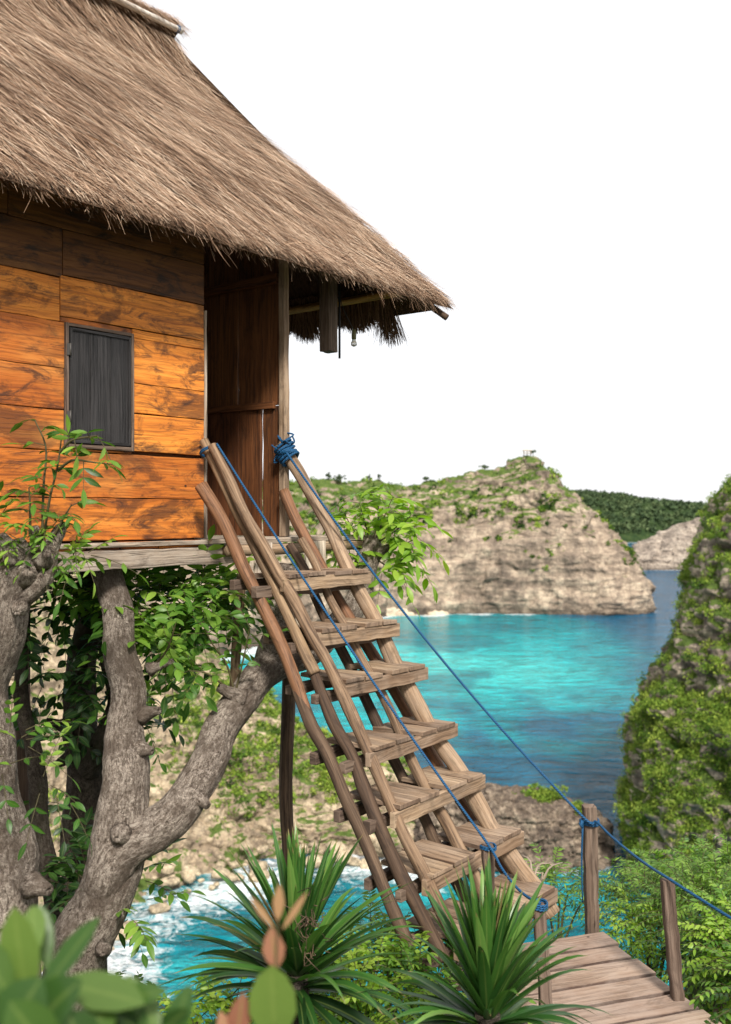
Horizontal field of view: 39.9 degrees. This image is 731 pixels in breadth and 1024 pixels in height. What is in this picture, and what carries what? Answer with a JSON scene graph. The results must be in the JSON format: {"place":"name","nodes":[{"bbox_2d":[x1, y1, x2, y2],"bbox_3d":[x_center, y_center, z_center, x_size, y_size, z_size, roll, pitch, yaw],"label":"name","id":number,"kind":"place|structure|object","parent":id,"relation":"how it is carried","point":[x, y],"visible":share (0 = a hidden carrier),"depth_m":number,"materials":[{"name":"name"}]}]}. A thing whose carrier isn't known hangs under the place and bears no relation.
{"place":"outdoors","nodes":[
{"label":"outdoors","id":0,"kind":"place"},
{"bbox_2d":[9,572,415,971],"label":"spit slope","id":1,"kind":"structure","parent":0,"point":[204,843],"depth_m":148.02,"materials":[{"name":"beige stone"}]},
{"bbox_2d":[161,864,174,873],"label":"beach boulder","id":2,"kind":"object","parent":1,"relation":"on","point":[168,869],"visible":0.72,"depth_m":134.04,"materials":[{"name":"beige stone"}]},
{"bbox_2d":[160,877,175,886],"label":"beach boulder","id":3,"kind":"object","parent":1,"relation":"on","point":[170,881],"visible":0.81,"depth_m":131.55,"materials":[{"name":"beige stone"}]},
{"bbox_2d":[173,876,179,885],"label":"beach boulder","id":4,"kind":"object","parent":1,"relation":"on","point":[177,881],"visible":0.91,"depth_m":132.22,"materials":[{"name":"beige stone"}]},
{"bbox_2d":[182,872,195,883],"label":"beach boulder","id":5,"kind":"object","parent":1,"relation":"on","point":[189,878],"visible":1,"depth_m":133.27,"materials":[{"name":"beige stone"}]},
{"bbox_2d":[180,865,198,878],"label":"beach boulder","id":6,"kind":"object","parent":1,"relation":"on","point":[186,869],"visible":0.81,"depth_m":134.30,"materials":[{"name":"beige stone"}]},
{"bbox_2d":[215,854,224,859],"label":"beach boulder","id":7,"kind":"object","parent":1,"relation":"on","point":[219,856],"visible":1,"depth_m":139.02,"materials":[{"name":"beige stone"}]},
{"bbox_2d":[211,867,229,878],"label":"beach boulder","id":8,"kind":"object","parent":1,"relation":"on","point":[221,870],"visible":0.79,"depth_m":135.47,"materials":[{"name":"beige stone"}]},
{"bbox_2d":[48,606,410,841],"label":"slope scrub","id":9,"kind":"object","parent":1,"relation":"on","point":[269,745],"visible":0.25,"depth_m":153.60,"materials":[{"name":"green plant"}]},
{"bbox_2d":[226,873,236,880],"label":"beach boulder","id":10,"kind":"object","parent":1,"relation":"on","point":[231,876],"visible":0.75,"depth_m":135.28,"materials":[{"name":"beige stone"}]},
{"bbox_2d":[229,861,238,868],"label":"beach boulder","id":11,"kind":"object","parent":1,"relation":"on","point":[234,865],"visible":0.98,"depth_m":138.03,"materials":[{"name":"beige stone"}]},
{"bbox_2d":[239,842,252,850],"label":"beach boulder","id":12,"kind":"object","parent":1,"relation":"on","point":[244,845],"visible":0.81,"depth_m":141.96,"materials":[{"name":"beige stone"}]},
{"bbox_2d":[256,845,269,853],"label":"beach boulder","id":13,"kind":"object","parent":1,"relation":"on","point":[261,849],"visible":1,"depth_m":142.13,"materials":[{"name":"beige stone"}]},
{"bbox_2d":[308,840,317,847],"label":"beach boulder","id":14,"kind":"object","parent":1,"relation":"on","point":[311,843],"visible":0.78,"depth_m":144.01,"materials":[{"name":"beige stone"}]},
{"bbox_2d":[325,841,346,851],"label":"beach boulder","id":15,"kind":"object","parent":1,"relation":"on","point":[342,846],"visible":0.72,"depth_m":143.64,"materials":[{"name":"beige stone"}]},
{"bbox_2d":[332,849,349,860],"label":"beach boulder","id":16,"kind":"object","parent":1,"relation":"on","point":[343,852],"visible":0.44,"depth_m":142.51,"materials":[{"name":"beige stone"}]},
{"bbox_2d":[373,838,394,852],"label":"beach boulder","id":17,"kind":"object","parent":1,"relation":"on","point":[376,845],"visible":0.24,"depth_m":143.17,"materials":[{"name":"beige stone"}]},
{"bbox_2d":[42,542,699,1023],"bbox_3d":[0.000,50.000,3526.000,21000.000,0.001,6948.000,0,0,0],"label":"sea","id":18,"kind":"structure","parent":0,"point":[554,694],"depth_m":249.71,"materials":[{"name":"liquid"}]},
{"bbox_2d":[115,922,136,940],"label":"beach boulder","id":19,"kind":"object","parent":18,"relation":"in","point":[121,931],"visible":0.19,"depth_m":117.43,"materials":[{"name":"beige stone"}]},
{"bbox_2d":[148,902,170,913],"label":"beach boulder","id":20,"kind":"object","parent":18,"relation":"in","point":[163,907],"visible":0.97,"depth_m":125.50,"materials":[{"name":"beige stone"}]},
{"bbox_2d":[236,873,244,880],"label":"beach boulder","id":21,"kind":"object","parent":18,"relation":"on","point":[241,876],"visible":0.83,"depth_m":135.98,"materials":[{"name":"beige stone"}]},
{"bbox_2d":[248,860,267,871],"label":"beach boulder","id":22,"kind":"object","parent":18,"relation":"in","point":[263,864],"visible":0.34,"depth_m":138.69,"materials":[{"name":"beige stone"}]},
{"bbox_2d":[248,870,269,882],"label":"beach boulder","id":23,"kind":"object","parent":18,"relation":"in","point":[265,872],"visible":0.38,"depth_m":136.91,"materials":[{"name":"beige stone"}]},
{"bbox_2d":[305,854,322,867],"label":"beach boulder","id":24,"kind":"object","parent":18,"relation":"in","point":[318,860],"visible":0.38,"depth_m":141.22,"materials":[{"name":"beige stone"}]},
{"bbox_2d":[341,855,352,863],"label":"beach boulder","id":25,"kind":"object","parent":18,"relation":"on","point":[349,860],"visible":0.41,"depth_m":141.97,"materials":[{"name":"beige stone"}]},
{"bbox_2d":[349,857,360,866],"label":"beach boulder","id":26,"kind":"object","parent":18,"relation":"in","point":[355,861],"visible":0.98,"depth_m":141.77,"materials":[{"name":"beige stone"}]},
{"bbox_2d":[360,859,368,868],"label":"beach boulder","id":27,"kind":"object","parent":18,"relation":"in","point":[363,864],"visible":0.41,"depth_m":141.10,"materials":[{"name":"beige stone"}]},
{"bbox_2d":[412,782,616,872],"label":"rock outcrop","id":28,"kind":"object","parent":18,"relation":"in","point":[548,827],"visible":0.38,"depth_m":143.15,"materials":[{"name":"brown stone"}]},
{"bbox_2d":[511,782,568,803],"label":"rock plant","id":29,"kind":"object","parent":28,"relation":"on","point":[542,794],"visible":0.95,"depth_m":146.95,"materials":[{"name":"green plant"}]},
{"bbox_2d":[571,799,583,815],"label":"rock plant","id":30,"kind":"object","parent":28,"relation":"on","point":[577,804],"visible":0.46,"depth_m":145.47,"materials":[{"name":"green plant"}]},
{"bbox_2d":[132,455,656,655],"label":"headland","id":31,"kind":"structure","parent":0,"point":[586,573],"depth_m":498.03,"materials":[{"name":"beige stone"}]},
{"bbox_2d":[334,474,346,483],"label":"tree","id":32,"kind":"object","parent":31,"relation":"on","point":[340,477],"visible":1,"depth_m":544.64,"materials":[{"name":"green plant"}]},
{"bbox_2d":[296,607,448,623],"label":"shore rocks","id":33,"kind":"object","parent":31,"relation":"on","point":[392,611],"visible":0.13,"depth_m":486.04,"materials":[{"name":"beige stone"}]},
{"bbox_2d":[176,459,645,607],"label":"headland scrub","id":34,"kind":"object","parent":31,"relation":"on","point":[310,516],"visible":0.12,"depth_m":512.14,"materials":[{"name":"green plant"}]},
{"bbox_2d":[522,450,531,455],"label":"lookout hut","id":35,"kind":"object","parent":31,"relation":"on","point":[527,453],"visible":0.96,"depth_m":543.27,"materials":[{"name":"grey wood"}]},
{"bbox_2d":[137,0,730,503],"label":"sky","id":36,"kind":"structure","parent":0,"point":[562,168],"materials":[{"name":"white"}]},
{"bbox_2d":[581,495,705,542],"bbox_3d":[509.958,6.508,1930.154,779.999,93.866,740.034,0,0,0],"label":"hill","id":37,"kind":"structure","parent":0,"point":[631,536],"depth_m":1701.36,"materials":[{"name":"green plant"}]},
{"bbox_2d":[570,489,707,533],"bbox_3d":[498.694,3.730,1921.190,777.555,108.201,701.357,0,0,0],"label":"forest","id":38,"kind":"object","parent":37,"relation":"on","point":[590,496],"visible":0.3,"depth_m":1734.17,"materials":[{"name":"green plant"}]},
{"bbox_2d":[631,517,700,569],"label":"rocky point","id":39,"kind":"structure","parent":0,"point":[667,549],"depth_m":878.74,"materials":[{"name":"beige stone"}]},
{"bbox_2d":[616,478,730,914],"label":"cliff","id":40,"kind":"structure","parent":0,"point":[692,637],"depth_m":134.91,"materials":[{"name":"green plant"}]},
{"bbox_2d":[611,473,730,886],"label":"cliff shrubbery","id":41,"kind":"object","parent":40,"relation":"on","point":[644,703],"visible":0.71,"depth_m":133.31,"materials":[{"name":"green plant"}]},
{"bbox_2d":[684,955,730,1023],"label":"ground","id":42,"kind":"structure","parent":0,"point":[695,993],"depth_m":6.22,"materials":[{"name":"green plant"}]},
{"bbox_2d":[0,414,149,976],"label":"tree","id":43,"kind":"object","parent":42,"relation":"on","point":[29,573],"visible":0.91,"depth_m":4.52,"materials":[{"name":"green plant"}]},
{"bbox_2d":[0,904,193,1023],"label":"broad leaf plant","id":44,"kind":"object","parent":42,"relation":"on","point":[55,994],"visible":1,"depth_m":1.29,"materials":[{"name":"green plant"}]},
{"bbox_2d":[8,583,186,948],"bbox_3d":[-1.699,1.501,5.766,1.315,2.441,1.003,0,0,0],"label":"tree","id":45,"kind":"object","parent":42,"relation":"on","point":[38,781],"visible":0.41,"depth_m":5.83,"materials":[{"name":"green plant"}]},
{"bbox_2d":[8,572,254,971],"bbox_3d":[-1.676,1.881,6.372,1.327,3.418,1.887,0,0,38],"label":"tree","id":46,"kind":"object","parent":42,"relation":"on","point":[79,697],"visible":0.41,"depth_m":6.27,"materials":[{"name":"green plant"}]},
{"bbox_2d":[0,0,466,865],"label":"thatched treehouse","id":47,"kind":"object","parent":42,"relation":"on","point":[186,246],"visible":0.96,"depth_m":5.83,"materials":[{"name":"orange wood"}]},
{"bbox_2d":[338,291,356,346],"bbox_3d":[-0.123,-1.334,6.950,0.130,0.383,0.045,0,0,0],"label":"hanging bulb","id":48,"kind":"object","parent":47,"relation":"hanging from","point":[353,342],"visible":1,"depth_m":6.94,"materials":[{"name":"black"}]},
{"bbox_2d":[195,438,559,971],"bbox_3d":[0.026,0.940,5.791,1.859,2.809,1.271,0,0,38],"label":"step ladder","id":49,"kind":"object","parent":47,"relation":"attached to","point":[433,860],"visible":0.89,"depth_m":5.57,"materials":[{"name":"brown wood"}]},
{"bbox_2d":[199,443,547,911],"bbox_3d":[0.021,0.708,5.362,2.234,2.215,0.386,0,0,37],"label":"blue rope","id":50,"kind":"object","parent":49,"relation":"attached to","point":[539,907],"visible":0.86,"depth_m":5.31,"materials":[{"name":"blue fabric"}]},
{"bbox_2d":[29,484,452,1009],"bbox_3d":[-0.620,1.394,6.206,2.970,3.170,1.772,0,0,-24],"label":"tree","id":51,"kind":"object","parent":42,"relation":"on","point":[132,832],"visible":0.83,"depth_m":5.49,"materials":[{"name":"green plant"}]},
{"bbox_2d":[217,884,306,1023],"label":"sapling","id":52,"kind":"object","parent":42,"relation":"on","point":[272,997],"visible":1,"depth_m":1.48,"materials":[{"name":"green plant"}]},
{"bbox_2d":[157,950,376,1023],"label":"shrub","id":53,"kind":"object","parent":42,"relation":"on","point":[213,998],"visible":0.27,"depth_m":4.42,"materials":[{"name":"green plant"}]},
{"bbox_2d":[160,820,424,1023],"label":"spiky plant","id":54,"kind":"object","parent":42,"relation":"on","point":[304,967],"visible":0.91,"depth_m":4.11,"materials":[{"name":"green plant"}]},
{"bbox_2d":[313,889,463,1022],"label":"shrub","id":55,"kind":"object","parent":42,"relation":"on","point":[370,918],"visible":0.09,"depth_m":5.23,"materials":[{"name":"green plant"}]},
{"bbox_2d":[311,920,535,1023],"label":"shrub","id":56,"kind":"object","parent":42,"relation":"on","point":[404,948],"visible":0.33,"depth_m":4.81,"materials":[{"name":"green plant"}]},
{"bbox_2d":[357,854,614,1023],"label":"spiky plant","id":57,"kind":"object","parent":42,"relation":"on","point":[494,979],"visible":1,"depth_m":3.81,"materials":[{"name":"green plant"}]},
{"bbox_2d":[520,854,562,926],"bbox_3d":[1.054,2.312,6.109,0.266,0.407,0.103,0,0,26],"label":"dry branch","id":58,"kind":"object","parent":42,"relation":"on","point":[542,877],"visible":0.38,"depth_m":6.11,"materials":[{"name":"plant"}]},
{"bbox_2d":[524,842,609,938],"bbox_3d":[1.435,2.997,7.562,0.919,0.809,1.040,0,0,20],"label":"shrub","id":59,"kind":"object","parent":42,"relation":"on","point":[551,875],"visible":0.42,"depth_m":7.59,"materials":[{"name":"green plant"}]},
{"bbox_2d":[444,932,721,1023],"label":"plank walkway","id":60,"kind":"structure","parent":42,"relation":"on","point":[620,985],"depth_m":5.06,"materials":[{"name":"brown wood"}]},
{"bbox_2d":[481,843,494,892],"bbox_3d":[0.638,2.194,5.109,0.099,1.015,0.079,0,0,0],"label":"rope post","id":61,"kind":"object","parent":60,"relation":"attached to","point":[484,854],"visible":0.25,"depth_m":5.07,"materials":[{"name":"brown wood"}]},
{"bbox_2d":[533,902,553,1023],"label":"rope post","id":62,"kind":"object","parent":60,"relation":"attached to","point":[544,989],"visible":0.54,"depth_m":4.54,"materials":[{"name":"brown wood"}]},
{"bbox_2d":[660,877,684,1000],"bbox_3d":[1.531,2.262,4.974,0.124,0.882,0.111,0,0,0],"label":"rope post","id":63,"kind":"object","parent":60,"relation":"attached to","point":[672,934],"visible":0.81,"depth_m":4.96,"materials":[{"name":"brown wood"}]},
{"bbox_2d":[582,804,599,933],"bbox_3d":[1.304,2.173,5.820,0.097,0.955,0.076,0,0,0],"label":"rope post","id":64,"kind":"object","parent":42,"relation":"on","point":[590,873],"visible":0.69,"depth_m":5.78,"materials":[{"name":"brown wood"}]},
{"bbox_2d":[271,432,730,919],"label":"blue rope","id":65,"kind":"object","parent":64,"relation":"attached to","point":[281,453],"visible":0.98,"depth_m":5.96,"materials":[{"name":"blue fabric"}]},
{"bbox_2d":[572,887,714,998],"bbox_3d":[1.911,2.973,6.669,1.064,0.922,1.024,0,0,30],"label":"shrub","id":66,"kind":"object","parent":42,"relation":"on","point":[648,959],"visible":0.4,"depth_m":6.59,"materials":[{"name":"green plant"}]},
{"bbox_2d":[579,850,719,981],"bbox_3d":[2.095,3.034,7.286,1.078,1.003,1.192,0,0,11],"label":"shrub","id":67,"kind":"object","parent":42,"relation":"on","point":[617,894],"visible":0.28,"depth_m":7.36,"materials":[{"name":"green plant"}]},
{"bbox_2d":[600,836,723,957],"bbox_3d":[2.848,3.571,8.995,1.580,1.111,1.434,0,0,0],"label":"shrub","id":68,"kind":"object","parent":42,"relation":"on","point":[653,856],"visible":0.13,"depth_m":9.19,"materials":[{"name":"green plant"}]},
{"bbox_2d":[616,849,730,988],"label":"shrub","id":69,"kind":"object","parent":42,"relation":"on","point":[724,878],"visible":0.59,"depth_m":6.59,"materials":[{"name":"green plant"}]},
{"bbox_2d":[636,881,730,1012],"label":"shrub","id":70,"kind":"object","parent":42,"relation":"on","point":[720,893],"visible":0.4,"depth_m":5.70,"materials":[{"name":"green plant"}]},
{"bbox_2d":[650,831,730,918],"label":"shrub","id":71,"kind":"object","parent":42,"relation":"on","point":[726,860],"visible":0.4,"depth_m":7.66,"materials":[{"name":"green plant"}]},
{"bbox_2d":[660,899,730,1023],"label":"shrub","id":72,"kind":"object","parent":42,"relation":"on","point":[700,934],"visible":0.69,"depth_m":5.43,"materials":[{"name":"green plant"}]},
{"bbox_2d":[681,926,730,1023],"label":"shrub","id":73,"kind":"object","parent":42,"relation":"on","point":[713,994],"visible":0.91,"depth_m":4.96,"materials":[{"name":"green plant"}]},
{"bbox_3d":[1.741,6.321,6.905,8.675,7.984,8.327,0,0,0],"label":"ground cover","id":74,"kind":"object","parent":42,"relation":"on","visible":0},
{"bbox_2d":[116,970,204,1023],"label":"shrub","id":75,"kind":"object","parent":74,"relation":"on","point":[138,976],"depth_m":5.79,"materials":[{"name":"green plant"}]},
{"bbox_2d":[312,930,452,1023],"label":"shrub","id":76,"kind":"object","parent":74,"relation":"on","point":[383,974],"visible":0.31,"depth_m":4.70,"materials":[{"name":"green plant"}]}
]}

